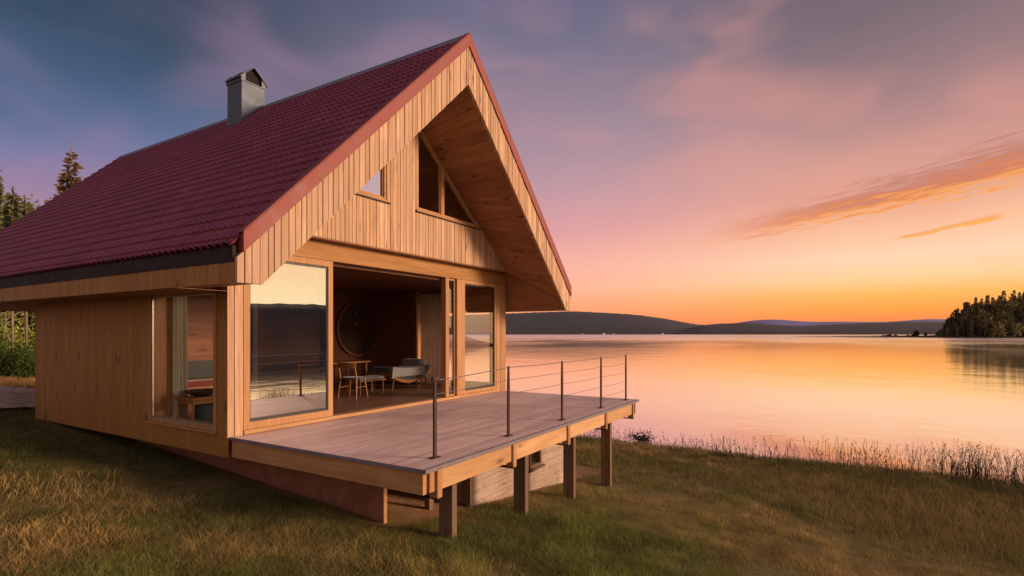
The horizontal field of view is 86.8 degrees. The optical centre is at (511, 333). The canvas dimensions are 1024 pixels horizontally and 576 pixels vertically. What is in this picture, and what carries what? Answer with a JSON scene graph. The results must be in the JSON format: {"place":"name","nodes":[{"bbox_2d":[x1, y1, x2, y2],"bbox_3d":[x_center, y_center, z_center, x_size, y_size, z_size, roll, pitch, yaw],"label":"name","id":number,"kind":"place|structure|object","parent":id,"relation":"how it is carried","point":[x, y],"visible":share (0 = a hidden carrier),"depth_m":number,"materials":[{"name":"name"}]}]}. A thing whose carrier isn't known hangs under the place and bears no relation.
{"place":"outdoors","nodes":[
{"label":"outdoors","id":0,"kind":"place"},
{"bbox_2d":[0,386,34,407],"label":"gravel path","id":1,"kind":"structure","parent":0,"point":[13,397],"depth_m":13.55,"materials":[{"name":"grey gravel"}]},
{"bbox_2d":[0,458,526,575],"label":"dry grass","id":2,"kind":"structure","parent":0,"point":[70,537],"depth_m":5.49,"materials":[{"name":"plant"}]},
{"bbox_2d":[0,415,640,575],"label":"shade grass","id":3,"kind":"structure","parent":0,"point":[324,530],"depth_m":6.23,"materials":[{"name":"green plant"}]},
{"bbox_2d":[0,382,1023,575],"bbox_3d":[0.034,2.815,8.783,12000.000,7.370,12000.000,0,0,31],"label":"ground","id":4,"kind":"structure","parent":0,"point":[402,507],"depth_m":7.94,"materials":[{"name":"green plant"}]},
{"bbox_2d":[0,185,21,357],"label":"pine tree","id":5,"kind":"object","parent":4,"relation":"on","point":[8,219],"visible":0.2,"depth_m":22.93,"materials":[{"name":"green plant"}]},
{"bbox_2d":[0,329,31,360],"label":"shrub","id":6,"kind":"object","parent":4,"relation":"on","point":[11,343],"visible":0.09,"depth_m":22.22,"materials":[{"name":"green plant"}]},
{"bbox_2d":[1,324,30,357],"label":"shrub","id":7,"kind":"object","parent":4,"relation":"on","point":[10,339],"visible":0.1,"depth_m":23.25,"materials":[{"name":"green plant"}]},
{"bbox_2d":[0,311,34,351],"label":"birch tree","id":8,"kind":"object","parent":4,"relation":"on","point":[6,315],"visible":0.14,"depth_m":24.57,"materials":[{"name":"green plant"}]},
{"bbox_2d":[0,333,34,378],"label":"shrub","id":9,"kind":"object","parent":4,"relation":"on","point":[4,371],"visible":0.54,"depth_m":21.32,"materials":[{"name":"green plant"}]},
{"bbox_2d":[0,375,34,388],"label":"meadow grass","id":10,"kind":"structure","parent":4,"relation":"on","point":[9,380],"depth_m":17.40,"materials":[{"name":"beige plant"}]},
{"bbox_2d":[0,166,34,346],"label":"spruce tree","id":11,"kind":"object","parent":4,"relation":"on","point":[1,191],"visible":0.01,"depth_m":29.11,"materials":[{"name":"green plant"}]},
{"bbox_2d":[1,342,34,378],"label":"shrub","id":12,"kind":"object","parent":4,"relation":"on","point":[21,355],"visible":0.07,"depth_m":21.64,"materials":[{"name":"green plant"}]},
{"bbox_2d":[3,341,34,379],"bbox_3d":[-19.151,1.233,21.383,2.087,1.840,1.630,0,0,38],"label":"shrub","id":13,"kind":"object","parent":4,"relation":"on","point":[26,370],"visible":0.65,"depth_m":21.02,"materials":[{"name":"green plant"}]},
{"bbox_2d":[15,194,33,347],"bbox_3d":[-21.817,-2.007,24.153,1.464,8.425,1.718,0,0,42],"label":"pine tree","id":14,"kind":"object","parent":4,"relation":"on","point":[23,203],"visible":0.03,"depth_m":24.17,"materials":[{"name":"green plant"}]},
{"bbox_2d":[0,188,50,349],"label":"birch tree","id":15,"kind":"object","parent":4,"relation":"on","point":[2,216],"visible":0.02,"depth_m":26.97,"materials":[{"name":"green plant"}]},
{"bbox_2d":[17,201,33,351],"bbox_3d":[-20.056,-1.676,22.390,1.546,7.583,1.318,0,0,34],"label":"pine tree","id":16,"kind":"object","parent":4,"relation":"on","point":[26,210],"visible":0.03,"depth_m":22.39,"materials":[{"name":"green plant"}]},
{"bbox_2d":[31,312,33,351],"bbox_3d":[-22.641,-1.500,25.482,1.546,7.583,1.318,0,0,-2],"label":"pine tree","id":17,"kind":"object","parent":4,"relation":"on","point":[33,329],"depth_m":25.48,"materials":[{"name":"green plant"}]},
{"bbox_2d":[15,145,83,353],"bbox_3d":[-24.279,-3.772,30.083,5.704,13.307,5.640,0,0,14],"label":"spruce tree","id":18,"kind":"object","parent":4,"relation":"on","point":[63,179],"visible":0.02,"depth_m":29.77,"materials":[{"name":"green plant"}]},
{"bbox_2d":[0,32,571,523],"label":"lake house","id":19,"kind":"structure","parent":4,"relation":"on","point":[272,240],"depth_m":9.75,"materials":[{"name":"brown wood"}]},
{"bbox_2d":[172,297,187,417],"bbox_3d":[-5.639,0.137,9.188,0.115,2.594,0.286,0,0,6],"label":"curtain","id":20,"kind":"object","parent":19,"relation":"hanging from","point":[180,363],"visible":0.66,"depth_m":9.19,"materials":[{"name":"fabric"}]},
{"bbox_2d":[145,289,218,433],"bbox_3d":[-5.109,0.413,8.465,2.010,2.115,0.230,0,0,31],"label":"side window","id":21,"kind":"structure","parent":19,"relation":"in","point":[155,303],"depth_m":8.87,"materials":[{"name":"brown wood"}]},
{"bbox_2d":[174,394,212,419],"bbox_3d":[-5.249,1.252,9.140,0.550,0.385,0.600,0,0,31],"label":"side table","id":22,"kind":"object","parent":19,"relation":"on","point":[193,401],"visible":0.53,"depth_m":8.93,"materials":[{"name":"brown wood"}]},
{"bbox_2d":[183,388,212,395],"bbox_3d":[-5.245,1.008,9.138,0.540,0.100,0.540,0,0,31],"label":"bowl","id":23,"kind":"object","parent":22,"relation":"on","point":[201,392],"visible":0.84,"depth_m":9.00,"materials":[{"name":"wood"}]},
{"bbox_2d":[188,360,212,394],"bbox_3d":[-6.567,1.010,11.259,0.500,0.860,2.400,0,0,31],"label":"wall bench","id":24,"kind":"object","parent":19,"relation":"on","point":[200,368],"depth_m":11.38,"materials":[{"name":"grey fabric"}]},
{"bbox_2d":[194,403,212,419],"bbox_3d":[-5.229,1.319,9.164,0.330,0.250,0.330,0,0,31],"label":"bucket","id":25,"kind":"object","parent":19,"relation":"on","point":[203,411],"visible":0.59,"depth_m":9.05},
{"bbox_2d":[243,256,332,429],"bbox_3d":[-3.568,0.097,8.713,0.079,2.679,1.650,0,0,31],"label":"glass door","id":26,"kind":"structure","parent":19,"relation":"in","point":[288,318],"depth_m":8.69,"materials":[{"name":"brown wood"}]},
{"bbox_2d":[333,360,370,385],"bbox_3d":[-4.663,1.085,13.526,0.850,0.719,2.250,0,0,31],"label":"dining table","id":27,"kind":"object","parent":19,"relation":"on","point":[350,361],"visible":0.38,"depth_m":14.20,"materials":[{"name":"brown wood"}]},
{"bbox_2d":[337,362,367,399],"bbox_3d":[-3.548,1.045,12.017,0.490,0.802,0.560,0,0,16],"label":"chair","id":28,"kind":"object","parent":19,"relation":"on","point":[347,365],"visible":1,"depth_m":11.88,"materials":[{"name":"brown wood"}]},
{"bbox_2d":[336,301,378,355],"bbox_3d":[-4.360,-0.120,15.359,0.050,1.560,1.560,0,0,31],"label":"round mirror","id":29,"kind":"object","parent":19,"relation":"attached to","point":[357,328],"visible":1,"depth_m":15.34,"materials":[{"name":"mirror"}]},
{"bbox_2d":[345,375,385,395],"bbox_3d":[-3.487,1.242,12.931,0.480,0.404,0.850,0,0,31],"label":"table","id":30,"kind":"object","parent":19,"relation":"on","point":[370,378],"visible":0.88,"depth_m":12.80,"materials":[{"name":"brown wood"}]},
{"bbox_2d":[358,165,385,199],"bbox_3d":[-2.735,-3.105,9.726,0.085,1.210,1.245,0,0,31],"label":"gable window","id":31,"kind":"structure","parent":19,"relation":"in","point":[376,187],"depth_m":10.11,"materials":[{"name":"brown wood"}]},
{"bbox_2d":[368,359,429,390],"bbox_3d":[-2.920,1.074,14.224,0.830,0.748,1.550,0,0,31],"label":"daybed","id":32,"kind":"object","parent":19,"relation":"on","point":[409,371],"visible":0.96,"depth_m":13.90,"materials":[{"name":"grey fabric"}]},
{"bbox_2d":[419,293,440,384],"bbox_3d":[-2.231,0.167,15.150,0.970,2.534,0.121,0,0,31],"label":"curtain","id":33,"kind":"object","parent":19,"relation":"hanging from","point":[430,308],"visible":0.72,"depth_m":15.17,"materials":[{"name":"beige fabric"}]},
{"bbox_2d":[418,130,442,216],"bbox_3d":[-1.746,-3.391,11.360,0.085,1.781,0.835,0,0,31],"label":"gable window","id":34,"kind":"structure","parent":19,"relation":"in","point":[440,167],"depth_m":11.56,"materials":[{"name":"brown wood"}]},
{"bbox_2d":[449,279,454,395],"bbox_3d":[-1.406,0.097,12.361,0.050,2.674,0.280,0,0,31],"label":"glass door","id":35,"kind":"structure","parent":19,"relation":"in","point":[453,280],"depth_m":12.45,"materials":[{"name":"brown wood"}]},
{"bbox_2d":[443,167,475,225],"bbox_3d":[-1.207,-3.055,12.249,0.085,1.109,1.235,0,0,31],"label":"gable window","id":36,"kind":"structure","parent":19,"relation":"in","point":[445,175],"depth_m":12.15,"materials":[{"name":"brown wood"}]},
{"bbox_2d":[449,295,491,385],"bbox_3d":[-1.544,0.215,15.009,2.550,2.450,0.230,0,0,31],"label":"side window","id":37,"kind":"structure","parent":19,"relation":"in","point":[476,383],"depth_m":14.30,"materials":[{"name":"brown wood"}]},
{"bbox_2d":[463,280,495,393],"bbox_3d":[-0.805,0.097,13.288,0.078,2.679,1.430,0,0,31],"label":"fixed window","id":38,"kind":"structure","parent":19,"relation":"in","point":[469,283],"depth_m":13.55,"materials":[{"name":"brown wood"}]},
{"bbox_2d":[528,450,545,472],"bbox_3d":[0.428,2.282,10.128,0.140,0.525,0.610,0,0,31],"label":"basement window","id":39,"kind":"structure","parent":19,"relation":"in","point":[534,466],"depth_m":10.15,"materials":[{"name":"brown wood"}]},
{"bbox_2d":[230,354,638,538],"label":"deck","id":40,"kind":"structure","parent":4,"relation":"on","point":[430,453],"depth_m":7.89,"materials":[{"name":"brown wood"}]},
{"bbox_2d":[624,430,657,442],"bbox_3d":[4.640,3.712,19.503,1.313,0.505,1.093,0,0,-38],"label":"shrub","id":41,"kind":"object","parent":4,"relation":"on","point":[641,439],"visible":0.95,"depth_m":19.46,"materials":[{"name":"green plant"}]},
{"bbox_2d":[576,436,1023,575],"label":"rough grass","id":42,"kind":"structure","parent":4,"relation":"on","point":[916,475],"depth_m":11.88,"materials":[{"name":"plant"}]},
{"bbox_2d":[577,426,1023,484],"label":"reeds","id":43,"kind":"object","parent":4,"relation":"on","point":[978,465],"visible":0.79,"depth_m":15.16,"materials":[{"name":"brown plant"}]},
{"bbox_2d":[0,0,1023,324],"label":"sky","id":44,"kind":"structure","parent":0,"point":[699,162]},
{"bbox_2d":[449,311,699,333],"bbox_3d":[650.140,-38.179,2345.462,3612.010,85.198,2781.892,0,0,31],"label":"hills","id":45,"kind":"structure","parent":0,"point":[570,322],"depth_m":1721.70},
{"bbox_2d":[449,334,1023,482],"bbox_3d":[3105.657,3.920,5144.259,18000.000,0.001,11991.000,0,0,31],"label":"lake water","id":46,"kind":"structure","parent":0,"point":[892,392],"depth_m":38.99,"materials":[{"name":"orange liquid"}]},
{"bbox_2d":[680,322,944,334],"bbox_3d":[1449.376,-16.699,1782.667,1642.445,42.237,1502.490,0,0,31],"label":"hills","id":47,"kind":"structure","parent":0,"point":[907,328],"depth_m":1571.60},
{"bbox_2d":[740,319,945,325],"bbox_3d":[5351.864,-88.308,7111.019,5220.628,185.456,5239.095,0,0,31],"label":"blue hills","id":48,"kind":"structure","parent":0,"point":[789,322],"depth_m":6668.85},
{"bbox_2d":[810,312,1023,337],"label":"peninsula","id":49,"kind":"object","parent":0,"point":[975,335],"visible":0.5,"depth_m":465.17,"materials":[{"name":"plant"}]},
{"bbox_2d":[913,330,919,335],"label":"bush","id":50,"kind":"object","parent":49,"relation":"on","point":[916,333],"visible":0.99,"depth_m":639.27,"materials":[{"name":"green plant"}]},
{"bbox_2d":[951,321,954,334],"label":"spruce tree","id":51,"kind":"object","parent":49,"relation":"on","point":[952,330],"visible":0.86,"depth_m":463.77,"materials":[{"name":"green plant"}]},
{"bbox_2d":[955,323,958,337],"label":"spruce tree","id":52,"kind":"object","parent":49,"relation":"on","point":[957,331],"visible":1,"depth_m":452.39,"materials":[{"name":"green plant"}]},
{"bbox_2d":[959,319,961,334],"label":"spruce tree","id":53,"kind":"object","parent":49,"relation":"on","point":[960,325],"visible":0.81,"depth_m":460.91,"materials":[{"name":"green plant"}]},
{"bbox_2d":[965,323,968,335],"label":"spruce tree","id":54,"kind":"object","parent":49,"relation":"on","point":[966,331],"visible":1,"depth_m":455.35,"materials":[{"name":"green plant"}]},
{"bbox_2d":[968,319,973,337],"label":"spruce tree","id":55,"kind":"object","parent":49,"relation":"on","point":[970,326],"visible":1,"depth_m":451.98,"materials":[{"name":"green plant"}]},
{"bbox_2d":[973,318,978,333],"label":"spruce tree","id":56,"kind":"object","parent":49,"relation":"on","point":[975,320],"visible":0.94,"depth_m":458.69,"materials":[{"name":"green plant"}]},
{"bbox_2d":[976,317,982,336],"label":"spruce tree","id":57,"kind":"object","parent":49,"relation":"on","point":[978,325],"visible":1,"depth_m":453.94,"materials":[{"name":"green plant"}]},
{"bbox_2d":[975,307,988,316],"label":"birch tree","id":58,"kind":"object","parent":49,"relation":"on","point":[982,312],"visible":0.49,"depth_m":486.09,"materials":[{"name":"green plant"}]},
{"bbox_2d":[981,317,987,337],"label":"spruce tree","id":59,"kind":"object","parent":49,"relation":"on","point":[984,329],"visible":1,"depth_m":452.70,"materials":[{"name":"green plant"}]},
{"bbox_2d":[984,295,990,312],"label":"spruce tree","id":60,"kind":"object","parent":49,"relation":"on","point":[988,300],"visible":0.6,"depth_m":503.85,"materials":[{"name":"green plant"}]},
{"bbox_2d":[986,315,989,330],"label":"spruce tree","id":61,"kind":"object","parent":49,"relation":"on","point":[987,316],"visible":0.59,"depth_m":467.80,"materials":[{"name":"green plant"}]},
{"bbox_2d":[987,315,995,326],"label":"birch tree","id":62,"kind":"object","parent":49,"relation":"on","point":[991,321],"visible":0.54,"depth_m":471.93,"materials":[{"name":"green plant"}]},
{"bbox_2d":[988,327,998,336],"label":"birch tree","id":63,"kind":"object","parent":49,"relation":"on","point":[993,332],"visible":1,"depth_m":452.17,"materials":[{"name":"green plant"}]},
{"bbox_2d":[994,309,999,322],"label":"spruce tree","id":64,"kind":"object","parent":49,"relation":"on","point":[997,313],"visible":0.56,"depth_m":472.68,"materials":[{"name":"green plant"}]},
{"bbox_2d":[990,320,1003,328],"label":"birch tree","id":65,"kind":"object","parent":49,"relation":"on","point":[995,323],"visible":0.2,"depth_m":463.39,"materials":[{"name":"green plant"}]},
{"bbox_2d":[993,324,1007,336],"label":"birch tree","id":66,"kind":"object","parent":49,"relation":"on","point":[1001,330],"visible":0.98,"depth_m":451.46,"materials":[{"name":"green plant"}]},
{"bbox_2d":[1001,291,1006,304],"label":"spruce tree","id":67,"kind":"object","parent":49,"relation":"on","point":[1003,298],"visible":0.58,"depth_m":513.76,"materials":[{"name":"green plant"}]},
{"bbox_2d":[1000,311,1014,321],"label":"birch tree","id":68,"kind":"object","parent":49,"relation":"on","point":[1007,316],"visible":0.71,"depth_m":478.29,"materials":[{"name":"green plant"}]},
{"bbox_2d":[1006,320,1010,334],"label":"spruce tree","id":69,"kind":"object","parent":49,"relation":"on","point":[1008,322],"visible":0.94,"depth_m":457.18,"materials":[{"name":"green plant"}]},
{"bbox_2d":[1009,325,1020,336],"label":"birch tree","id":70,"kind":"object","parent":49,"relation":"on","point":[1017,330],"visible":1,"depth_m":451.62,"materials":[{"name":"green plant"}]},
{"bbox_2d":[1010,302,1019,313],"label":"birch tree","id":71,"kind":"object","parent":49,"relation":"on","point":[1014,309],"visible":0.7,"depth_m":491.77,"materials":[{"name":"green plant"}]},
{"bbox_2d":[1008,320,1023,334],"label":"birch tree","id":72,"kind":"object","parent":49,"relation":"on","point":[1015,324],"visible":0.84,"depth_m":453.09,"materials":[{"name":"green plant"}]},
{"bbox_2d":[1017,305,1021,321],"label":"spruce tree","id":73,"kind":"object","parent":49,"relation":"on","point":[1019,316],"visible":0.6,"depth_m":475.39,"materials":[{"name":"green plant"}]},
{"bbox_2d":[1019,298,1023,314],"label":"spruce tree","id":74,"kind":"object","parent":49,"relation":"on","point":[1020,304],"visible":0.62,"depth_m":487.47,"materials":[{"name":"green plant"}]},
{"bbox_2d":[1019,321,1023,335],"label":"spruce tree","id":75,"kind":"object","parent":49,"relation":"on","point":[1022,324],"visible":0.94,"depth_m":452.99,"materials":[{"name":"green plant"}]}
]}

